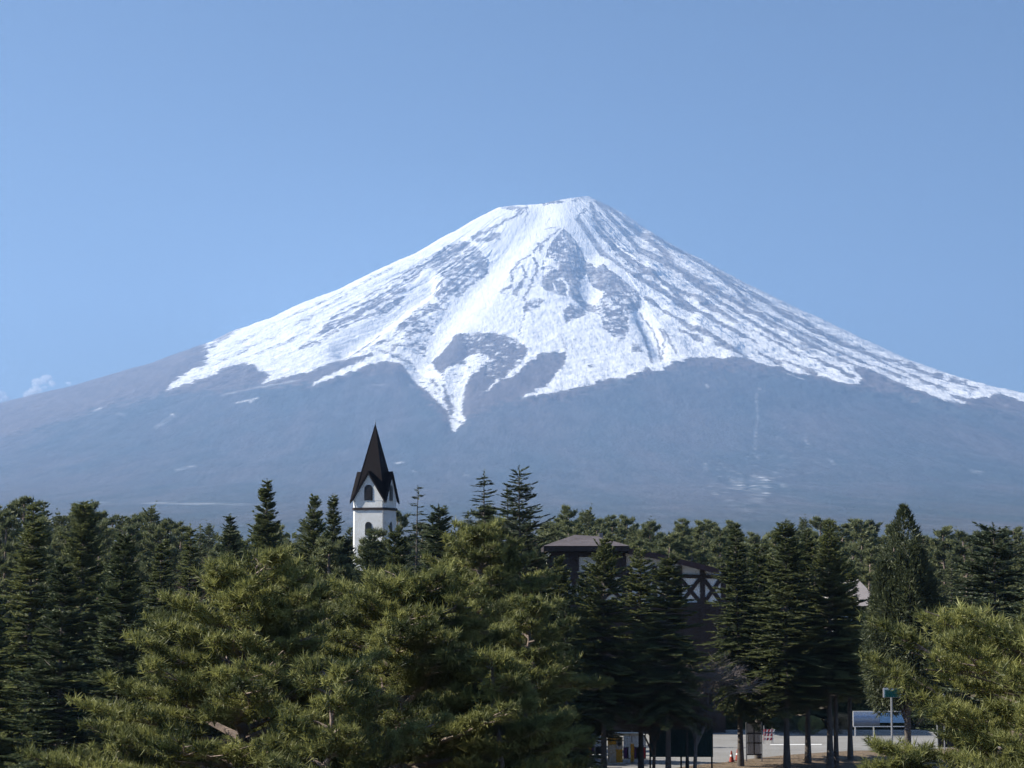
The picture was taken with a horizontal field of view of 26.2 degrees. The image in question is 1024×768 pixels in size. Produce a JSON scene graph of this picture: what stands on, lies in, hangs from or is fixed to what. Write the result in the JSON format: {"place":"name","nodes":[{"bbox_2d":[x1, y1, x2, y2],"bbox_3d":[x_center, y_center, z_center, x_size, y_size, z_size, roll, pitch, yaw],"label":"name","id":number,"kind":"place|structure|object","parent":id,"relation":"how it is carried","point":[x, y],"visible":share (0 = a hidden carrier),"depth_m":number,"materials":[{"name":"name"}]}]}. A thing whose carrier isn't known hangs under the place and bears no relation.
{"place":"outdoors","nodes":[
{"label":"outdoors","id":0,"kind":"place"},
{"bbox_2d":[0,645,977,767],"bbox_3d":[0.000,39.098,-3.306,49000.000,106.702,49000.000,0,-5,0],"label":"ground","id":1,"kind":"structure","parent":0,"point":[825,724],"depth_m":153.23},
{"bbox_2d":[0,585,34,767],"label":"fir tree","id":2,"kind":"object","parent":1,"relation":"on","point":[3,722],"visible":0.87,"depth_m":85.34,"materials":[{"name":"green plant"}]},
{"bbox_2d":[0,508,44,641],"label":"forest pine","id":3,"kind":"object","parent":1,"relation":"on","point":[7,524],"visible":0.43,"depth_m":200.62,"materials":[{"name":"green plant"}]},
{"bbox_2d":[0,588,51,748],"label":"fir tree","id":4,"kind":"object","parent":1,"relation":"on","point":[3,612],"visible":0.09,"depth_m":116.88,"materials":[{"name":"green plant"}]},
{"bbox_2d":[0,495,56,626],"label":"forest pine","id":5,"kind":"object","parent":1,"relation":"on","point":[21,503],"visible":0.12,"depth_m":236.37,"materials":[{"name":"green plant"}]},
{"bbox_2d":[4,516,61,634],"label":"forest pine","id":6,"kind":"object","parent":1,"relation":"on","point":[44,519],"visible":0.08,"depth_m":214.57,"materials":[{"name":"green plant"}]},
{"bbox_2d":[0,502,80,767],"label":"fir tree","id":7,"kind":"object","parent":1,"relation":"on","point":[30,555],"visible":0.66,"depth_m":95.04,"materials":[{"name":"green plant"}]},
{"bbox_2d":[18,585,72,732],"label":"fir tree","id":8,"kind":"object","parent":1,"relation":"on","point":[25,619],"visible":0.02,"depth_m":126.94,"materials":[{"name":"green plant"}]},
{"bbox_2d":[0,558,113,767],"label":"fir tree","id":9,"kind":"object","parent":1,"relation":"on","point":[61,626],"visible":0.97,"depth_m":82.95,"materials":[{"name":"green plant"}]},
{"bbox_2d":[41,524,80,651],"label":"forest pine","id":10,"kind":"object","parent":1,"relation":"on","point":[58,544],"visible":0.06,"depth_m":197.60,"materials":[{"name":"green plant"}]},
{"bbox_2d":[39,508,96,603],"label":"forest fir","id":11,"kind":"object","parent":1,"relation":"on","point":[63,520],"visible":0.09,"depth_m":232.67,"materials":[{"name":"green plant"}]},
{"bbox_2d":[32,499,132,750],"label":"fir tree","id":12,"kind":"object","parent":1,"relation":"on","point":[83,534],"visible":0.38,"depth_m":111.23,"materials":[{"name":"green plant"}]},
{"bbox_2d":[56,499,114,661],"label":"forest pine","id":13,"kind":"object","parent":1,"relation":"on","point":[102,514],"visible":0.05,"depth_m":235.03,"materials":[{"name":"green plant"}]},
{"bbox_2d":[64,518,119,656],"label":"forest pine","id":14,"kind":"object","parent":1,"relation":"on","point":[108,536],"visible":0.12,"depth_m":190.96,"materials":[{"name":"green plant"}]},
{"bbox_2d":[62,532,161,767],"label":"fir tree","id":15,"kind":"object","parent":1,"relation":"on","point":[117,649],"visible":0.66,"depth_m":87.32,"materials":[{"name":"green plant"}]},
{"bbox_2d":[108,521,151,664],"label":"forest pine","id":16,"kind":"object","parent":1,"relation":"on","point":[133,530],"visible":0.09,"depth_m":212.60,"materials":[{"name":"green plant"}]},
{"bbox_2d":[135,501,177,598],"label":"forest fir","id":17,"kind":"object","parent":1,"relation":"on","point":[151,514],"visible":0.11,"depth_m":248.32,"materials":[{"name":"green plant"}]},
{"bbox_2d":[127,519,186,625],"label":"forest pine","id":18,"kind":"object","parent":1,"relation":"on","point":[164,528],"visible":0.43,"depth_m":203.20,"materials":[{"name":"green plant"}]},
{"bbox_2d":[101,539,219,752],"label":"fir tree","id":19,"kind":"object","parent":1,"relation":"on","point":[165,571],"visible":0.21,"depth_m":97.39,"materials":[{"name":"green plant"}]},
{"bbox_2d":[146,524,208,614],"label":"forest pine","id":20,"kind":"object","parent":1,"relation":"on","point":[177,533],"visible":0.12,"depth_m":230.34,"materials":[{"name":"green plant"}]},
{"bbox_2d":[172,523,211,739],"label":"fir tree","id":21,"kind":"object","parent":1,"relation":"on","point":[185,581],"visible":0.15,"depth_m":124.25,"materials":[{"name":"green plant"}]},
{"bbox_2d":[175,524,210,645],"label":"forest fir","id":22,"kind":"object","parent":1,"relation":"on","point":[202,545],"visible":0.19,"depth_m":263.48,"materials":[{"name":"green plant"}]},
{"bbox_2d":[197,520,218,597],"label":"forest fir","id":23,"kind":"object","parent":1,"relation":"on","point":[209,530],"visible":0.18,"depth_m":314.18,"materials":[{"name":"green plant"}]},
{"bbox_2d":[197,530,243,608],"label":"forest pine","id":24,"kind":"object","parent":1,"relation":"on","point":[218,538],"visible":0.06,"depth_m":199.78,"materials":[{"name":"green plant"}]},
{"bbox_2d":[187,513,259,755],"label":"fir tree","id":25,"kind":"object","parent":1,"relation":"on","point":[228,539],"visible":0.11,"depth_m":111.46,"materials":[{"name":"green plant"}]},
{"bbox_2d":[13,540,455,767],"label":"red pine","id":26,"kind":"object","parent":1,"relation":"on","point":[243,695],"visible":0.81,"depth_m":48.78,"materials":[{"name":"green plant"}]},
{"bbox_2d":[216,478,287,737],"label":"fir tree","id":27,"kind":"object","parent":1,"relation":"on","point":[265,529],"visible":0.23,"depth_m":117.48,"materials":[{"name":"green plant"}]},
{"bbox_2d":[224,581,393,740],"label":"red pine","id":28,"kind":"object","parent":1,"relation":"on","point":[323,599],"visible":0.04,"depth_m":65.10,"materials":[{"name":"green plant"}]},
{"bbox_2d":[293,493,333,608],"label":"fir tree","id":29,"kind":"object","parent":1,"relation":"on","point":[314,521],"visible":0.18,"depth_m":127.56,"materials":[{"name":"green plant"}]},
{"bbox_2d":[245,652,403,767],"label":"red pine","id":30,"kind":"object","parent":1,"relation":"on","point":[353,741],"visible":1,"depth_m":45.17,"materials":[{"name":"green plant"}]},
{"bbox_2d":[311,493,349,618],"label":"fir tree","id":31,"kind":"object","parent":1,"relation":"on","point":[333,521],"visible":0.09,"depth_m":133.53,"materials":[{"name":"green plant"}]},
{"bbox_2d":[308,536,359,633],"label":"red pine","id":32,"kind":"object","parent":1,"relation":"on","point":[330,549],"visible":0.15,"depth_m":123.58,"materials":[{"name":"green plant"}]},
{"bbox_2d":[328,539,360,617],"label":"fir tree","id":33,"kind":"object","parent":1,"relation":"on","point":[346,550],"visible":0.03,"depth_m":133.27,"materials":[{"name":"green plant"}]},
{"bbox_2d":[338,527,390,586],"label":"red pine","id":34,"kind":"object","parent":1,"relation":"on","point":[380,532],"visible":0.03,"depth_m":129.02,"materials":[{"name":"green plant"}]},
{"bbox_2d":[339,533,393,767],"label":"fir tree","id":35,"kind":"object","parent":1,"relation":"on","point":[371,552],"visible":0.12,"depth_m":107.41,"materials":[{"name":"green plant"}]},
{"bbox_2d":[350,422,399,570],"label":"bell tower","id":36,"kind":"structure","parent":1,"relation":"on","point":[374,498],"depth_m":198.59,"materials":[{"name":"white paint"}]},
{"bbox_2d":[380,525,415,704],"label":"fir tree","id":37,"kind":"object","parent":1,"relation":"on","point":[393,553],"visible":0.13,"depth_m":121.39,"materials":[{"name":"green plant"}]},
{"bbox_2d":[215,557,594,767],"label":"red pine","id":38,"kind":"object","parent":1,"relation":"on","point":[416,635],"visible":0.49,"depth_m":54.74,"materials":[{"name":"green plant"}]},
{"bbox_2d":[396,508,421,572],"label":"forest pine","id":39,"kind":"object","parent":1,"relation":"on","point":[400,518],"visible":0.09,"depth_m":277.56,"materials":[{"name":"green plant"}]},
{"bbox_2d":[403,485,428,575],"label":"cedar tree","id":40,"kind":"object","parent":1,"relation":"on","point":[417,528],"visible":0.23,"depth_m":139.34,"materials":[{"name":"plant"}]},
{"bbox_2d":[412,504,453,614],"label":"fir tree","id":41,"kind":"object","parent":1,"relation":"on","point":[435,530],"visible":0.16,"depth_m":119.40,"materials":[{"name":"green plant"}]},
{"bbox_2d":[454,469,518,631],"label":"cedar tree","id":42,"kind":"object","parent":1,"relation":"on","point":[483,512],"visible":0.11,"depth_m":115.75,"materials":[{"name":"plant"}]},
{"bbox_2d":[375,515,617,717],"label":"red pine","id":43,"kind":"object","parent":1,"relation":"on","point":[473,542],"visible":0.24,"depth_m":73.12,"materials":[{"name":"green plant"}]},
{"bbox_2d":[437,645,576,767],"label":"red pine","id":44,"kind":"object","parent":1,"relation":"on","point":[507,667],"visible":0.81,"depth_m":53.31,"materials":[{"name":"green plant"}]},
{"bbox_2d":[458,590,599,767],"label":"red pine","id":45,"kind":"object","parent":1,"relation":"on","point":[528,626],"visible":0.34,"depth_m":66.99,"materials":[{"name":"green plant"}]},
{"bbox_2d":[485,465,603,716],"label":"cedar tree","id":46,"kind":"object","parent":1,"relation":"on","point":[518,513],"visible":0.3,"depth_m":111.51,"materials":[{"name":"plant"}]},
{"bbox_2d":[554,504,584,538],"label":"forest pine","id":47,"kind":"object","parent":1,"relation":"on","point":[567,513],"visible":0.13,"depth_m":262.57,"materials":[{"name":"green plant"}]},
{"bbox_2d":[561,523,583,538],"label":"forest pine","id":48,"kind":"object","parent":1,"relation":"on","point":[577,529],"visible":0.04,"depth_m":233.50,"materials":[{"name":"green plant"}]},
{"bbox_2d":[577,503,600,535],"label":"forest fir","id":49,"kind":"object","parent":1,"relation":"on","point":[587,515],"visible":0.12,"depth_m":276.02,"materials":[{"name":"green plant"}]},
{"bbox_2d":[615,515,649,551],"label":"forest pine","id":50,"kind":"object","parent":1,"relation":"on","point":[624,530],"visible":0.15,"depth_m":292.61,"materials":[{"name":"green plant"}]},
{"bbox_2d":[541,533,725,732],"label":"timber lodge","id":51,"kind":"structure","parent":1,"relation":"on","point":[576,550],"depth_m":149.55,"materials":[{"name":"brown paint"}]},
{"bbox_2d":[632,520,663,551],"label":"forest pine","id":52,"kind":"object","parent":1,"relation":"on","point":[647,530],"visible":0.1,"depth_m":270.49,"materials":[{"name":"green plant"}]},
{"bbox_2d":[653,532,686,559],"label":"forest pine","id":53,"kind":"object","parent":1,"relation":"on","point":[671,540],"visible":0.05,"depth_m":225.00,"materials":[{"name":"green plant"}]},
{"bbox_2d":[670,523,712,565],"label":"forest pine","id":54,"kind":"object","parent":1,"relation":"on","point":[681,530],"visible":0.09,"depth_m":275.42,"materials":[{"name":"green plant"}]},
{"bbox_2d":[673,539,715,565],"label":"forest pine","id":55,"kind":"object","parent":1,"relation":"on","point":[698,552],"visible":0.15,"depth_m":224.39,"materials":[{"name":"green plant"}]},
{"bbox_2d":[689,520,727,597],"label":"forest pine","id":56,"kind":"object","parent":1,"relation":"on","point":[700,527],"visible":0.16,"depth_m":279.30,"materials":[{"name":"green plant"}]},
{"bbox_2d":[707,526,740,572],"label":"forest pine","id":57,"kind":"object","parent":1,"relation":"on","point":[716,531],"visible":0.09,"depth_m":272.48,"materials":[{"name":"green plant"}]},
{"bbox_2d":[705,535,754,645],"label":"forest pine","id":58,"kind":"object","parent":1,"relation":"on","point":[716,547],"visible":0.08,"depth_m":208.43,"materials":[{"name":"green plant"}]},
{"bbox_2d":[703,543,792,758],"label":"fir tree","id":59,"kind":"object","parent":1,"relation":"on","point":[754,553],"visible":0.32,"depth_m":129.11,"materials":[{"name":"green plant"}]},
{"bbox_2d":[727,610,840,728],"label":"fir tree","id":60,"kind":"object","parent":1,"relation":"on","point":[817,713],"visible":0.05,"depth_m":154.33,"materials":[{"name":"green plant"}]},
{"bbox_2d":[764,716,813,732],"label":"shrub","id":61,"kind":"object","parent":1,"relation":"on","point":[777,719],"visible":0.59,"depth_m":149.45,"materials":[{"name":"plant"}]},
{"bbox_2d":[801,516,850,559],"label":"forest pine","id":62,"kind":"object","parent":1,"relation":"on","point":[817,522],"visible":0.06,"depth_m":290.30,"materials":[{"name":"green plant"}]},
{"bbox_2d":[726,730,935,731],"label":"kerb","id":63,"kind":"structure","parent":1,"relation":"on","point":[846,731],"depth_m":149.64,"materials":[{"name":"concrete"}]},
{"bbox_2d":[821,579,871,711],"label":"hip roof house","id":64,"kind":"structure","parent":1,"relation":"on","point":[863,593],"depth_m":162.75,"materials":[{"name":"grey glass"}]},
{"bbox_2d":[836,522,860,571],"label":"forest pine","id":65,"kind":"object","parent":1,"relation":"on","point":[846,531],"visible":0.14,"depth_m":299.93,"materials":[{"name":"green plant"}]},
{"bbox_2d":[843,518,878,586],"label":"forest pine","id":66,"kind":"object","parent":1,"relation":"on","point":[866,536],"visible":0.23,"depth_m":272.21,"materials":[{"name":"green plant"}]},
{"bbox_2d":[853,543,887,611],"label":"forest pine","id":67,"kind":"object","parent":1,"relation":"on","point":[869,560],"visible":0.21,"depth_m":219.25,"materials":[{"name":"green plant"}]},
{"bbox_2d":[838,612,903,729],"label":"yew tree","id":68,"kind":"object","parent":1,"relation":"on","point":[863,705],"visible":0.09,"depth_m":152.94,"materials":[{"name":"plant"}]},
{"bbox_2d":[855,729,944,767],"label":"red pine","id":69,"kind":"object","parent":1,"relation":"on","point":[911,756],"visible":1,"depth_m":35.10,"materials":[{"name":"green plant"}]},
{"bbox_2d":[856,596,1023,767],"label":"red pine","id":70,"kind":"object","parent":1,"relation":"on","point":[967,723],"visible":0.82,"depth_m":36.32,"materials":[{"name":"green plant"}]},
{"bbox_2d":[922,525,964,627],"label":"forest pine","id":71,"kind":"object","parent":1,"relation":"on","point":[938,557],"visible":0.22,"depth_m":248.16,"materials":[{"name":"green plant"}]},
{"bbox_2d":[940,553,966,625],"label":"forest fir","id":72,"kind":"object","parent":1,"relation":"on","point":[951,576],"visible":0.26,"depth_m":209.59,"materials":[{"name":"green plant"}]},
{"bbox_2d":[939,530,995,605],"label":"forest pine","id":73,"kind":"object","parent":1,"relation":"on","point":[959,550],"visible":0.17,"depth_m":243.83,"materials":[{"name":"green plant"}]},
{"bbox_2d":[952,543,988,626],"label":"forest fir","id":74,"kind":"object","parent":1,"relation":"on","point":[967,577],"visible":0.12,"depth_m":195.11,"materials":[{"name":"green plant"}]},
{"bbox_2d":[950,591,1023,767],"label":"red pine","id":75,"kind":"object","parent":1,"relation":"on","point":[1009,742],"visible":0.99,"depth_m":33.83,"materials":[{"name":"green plant"}]},
{"bbox_2d":[997,557,1023,614],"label":"forest pine","id":76,"kind":"object","parent":1,"relation":"on","point":[1019,563],"visible":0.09,"depth_m":193.31,"materials":[{"name":"green plant"}]},
{"bbox_2d":[0,196,1023,546],"bbox_3d":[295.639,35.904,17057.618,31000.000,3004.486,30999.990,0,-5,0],"label":"mountain","id":77,"kind":"structure","parent":0,"point":[586,352],"depth_m":12808.31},
{"bbox_2d":[0,0,1023,402],"label":"sky","id":78,"kind":"structure","parent":0,"point":[176,176],"materials":[{"name":"blue"}]},
{"bbox_2d":[588,732,937,767],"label":"road","id":79,"kind":"structure","parent":0,"point":[724,745],"depth_m":138.23,"materials":[{"name":"asphalt"}]},
{"bbox_2d":[531,551,581,715],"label":"fir tree","id":80,"kind":"object","parent":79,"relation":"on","point":[544,561],"visible":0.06,"depth_m":111.43,"materials":[{"name":"green plant"}]},
{"bbox_2d":[539,599,608,767],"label":"fir tree","id":81,"kind":"object","parent":79,"relation":"on","point":[578,707],"visible":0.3,"depth_m":106.96,"materials":[{"name":"green plant"}]},
{"bbox_2d":[544,555,623,763],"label":"fir tree","id":82,"kind":"object","parent":79,"relation":"on","point":[560,590],"visible":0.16,"depth_m":117.17,"materials":[{"name":"green plant"}]},
{"bbox_2d":[571,565,637,764],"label":"fir tree","id":83,"kind":"object","parent":79,"relation":"on","point":[578,599],"visible":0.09,"depth_m":120.92,"materials":[{"name":"green plant"}]},
{"bbox_2d":[563,538,664,767],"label":"fir tree","id":84,"kind":"object","parent":79,"relation":"on","point":[607,572],"visible":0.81,"depth_m":112.95,"materials":[{"name":"green plant"}]},
{"bbox_2d":[607,732,638,763],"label":"ticket machine","id":85,"kind":"object","parent":79,"relation":"on","point":[615,752],"visible":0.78,"depth_m":125.40,"materials":[{"name":"yellow paint"}]},
{"bbox_2d":[623,734,645,758],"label":"gate wall","id":86,"kind":"structure","parent":79,"relation":"on","point":[626,748],"depth_m":128.60,"materials":[{"name":"white paint"}]},
{"bbox_2d":[595,546,685,767],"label":"fir tree","id":87,"kind":"object","parent":79,"relation":"on","point":[643,590],"visible":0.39,"depth_m":117.99,"materials":[{"name":"green plant"}]},
{"bbox_2d":[797,715,824,733],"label":"shrub","id":88,"kind":"object","parent":79,"relation":"on","point":[816,720],"visible":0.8,"depth_m":147.60,"materials":[{"name":"green plant"}]},
{"bbox_2d":[853,711,903,736],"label":"billboard","id":89,"kind":"object","parent":79,"relation":"on","point":[864,719],"visible":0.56,"depth_m":145.62,"materials":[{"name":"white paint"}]},
{"bbox_2d":[677,747,1000,767],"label":"verge","id":90,"kind":"structure","parent":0,"point":[817,762],"depth_m":126.59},
{"bbox_2d":[606,679,685,767],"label":"bare tree","id":91,"kind":"object","parent":90,"relation":"on","point":[647,729],"visible":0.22,"depth_m":114.15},
{"bbox_2d":[620,550,715,767],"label":"fir tree","id":92,"kind":"object","parent":90,"relation":"on","point":[666,703],"visible":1,"depth_m":110.80,"materials":[{"name":"green plant"}]},
{"bbox_2d":[649,694,712,767],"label":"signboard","id":93,"kind":"object","parent":90,"relation":"on","point":[678,745],"visible":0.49,"depth_m":120.73},
{"bbox_2d":[672,638,727,767],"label":"fir tree","id":94,"kind":"object","parent":90,"relation":"on","point":[690,664],"visible":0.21,"depth_m":120.76,"materials":[{"name":"green plant"}]},
{"bbox_2d":[653,651,767,767],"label":"bare tree","id":95,"kind":"object","parent":90,"relation":"on","point":[714,716],"visible":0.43,"depth_m":117.80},
{"bbox_2d":[696,524,783,765],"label":"fir tree","id":96,"kind":"object","parent":90,"relation":"on","point":[741,704],"visible":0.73,"depth_m":123.58,"materials":[{"name":"green plant"}]},
{"bbox_2d":[746,722,762,761],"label":"notice board","id":97,"kind":"object","parent":90,"relation":"on","point":[753,742],"visible":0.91,"depth_m":126.70,"materials":[{"name":"grey metal"}]},
{"bbox_2d":[736,518,835,767],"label":"fir tree","id":98,"kind":"object","parent":90,"relation":"on","point":[787,565],"visible":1,"depth_m":119.84,"materials":[{"name":"green plant"}]},
{"bbox_2d":[764,527,843,762],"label":"fir tree","id":99,"kind":"object","parent":90,"relation":"on","point":[809,551],"visible":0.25,"depth_m":125.74,"materials":[{"name":"green plant"}]},
{"bbox_2d":[779,519,866,767],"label":"fir tree","id":100,"kind":"object","parent":90,"relation":"on","point":[829,560],"visible":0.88,"depth_m":120.81,"materials":[{"name":"green plant"}]},
{"bbox_2d":[806,564,864,767],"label":"fir tree","id":101,"kind":"object","parent":90,"relation":"on","point":[847,664],"visible":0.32,"depth_m":121.68,"materials":[{"name":"green plant"}]},
{"bbox_2d":[831,559,873,759],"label":"fir tree","id":102,"kind":"object","parent":90,"relation":"on","point":[851,577],"visible":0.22,"depth_m":127.78,"materials":[{"name":"green plant"}]},
{"bbox_2d":[883,688,899,758],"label":"direction sign","id":103,"kind":"object","parent":90,"relation":"on","point":[890,694],"visible":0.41,"depth_m":105.11,"materials":[{"name":"metal"}]},
{"bbox_2d":[857,502,966,745],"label":"yew tree","id":104,"kind":"object","parent":90,"relation":"on","point":[895,594],"visible":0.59,"depth_m":110.61,"materials":[{"name":"plant"}]},
{"bbox_2d":[907,522,1023,765],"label":"cedar tree","id":105,"kind":"object","parent":90,"relation":"on","point":[984,579],"visible":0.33,"depth_m":97.28,"materials":[{"name":"plant"}]},
{"bbox_2d":[983,563,1023,730],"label":"cedar tree","id":106,"kind":"object","parent":90,"relation":"on","point":[1016,607],"visible":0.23,"depth_m":89.43,"materials":[{"name":"plant"}]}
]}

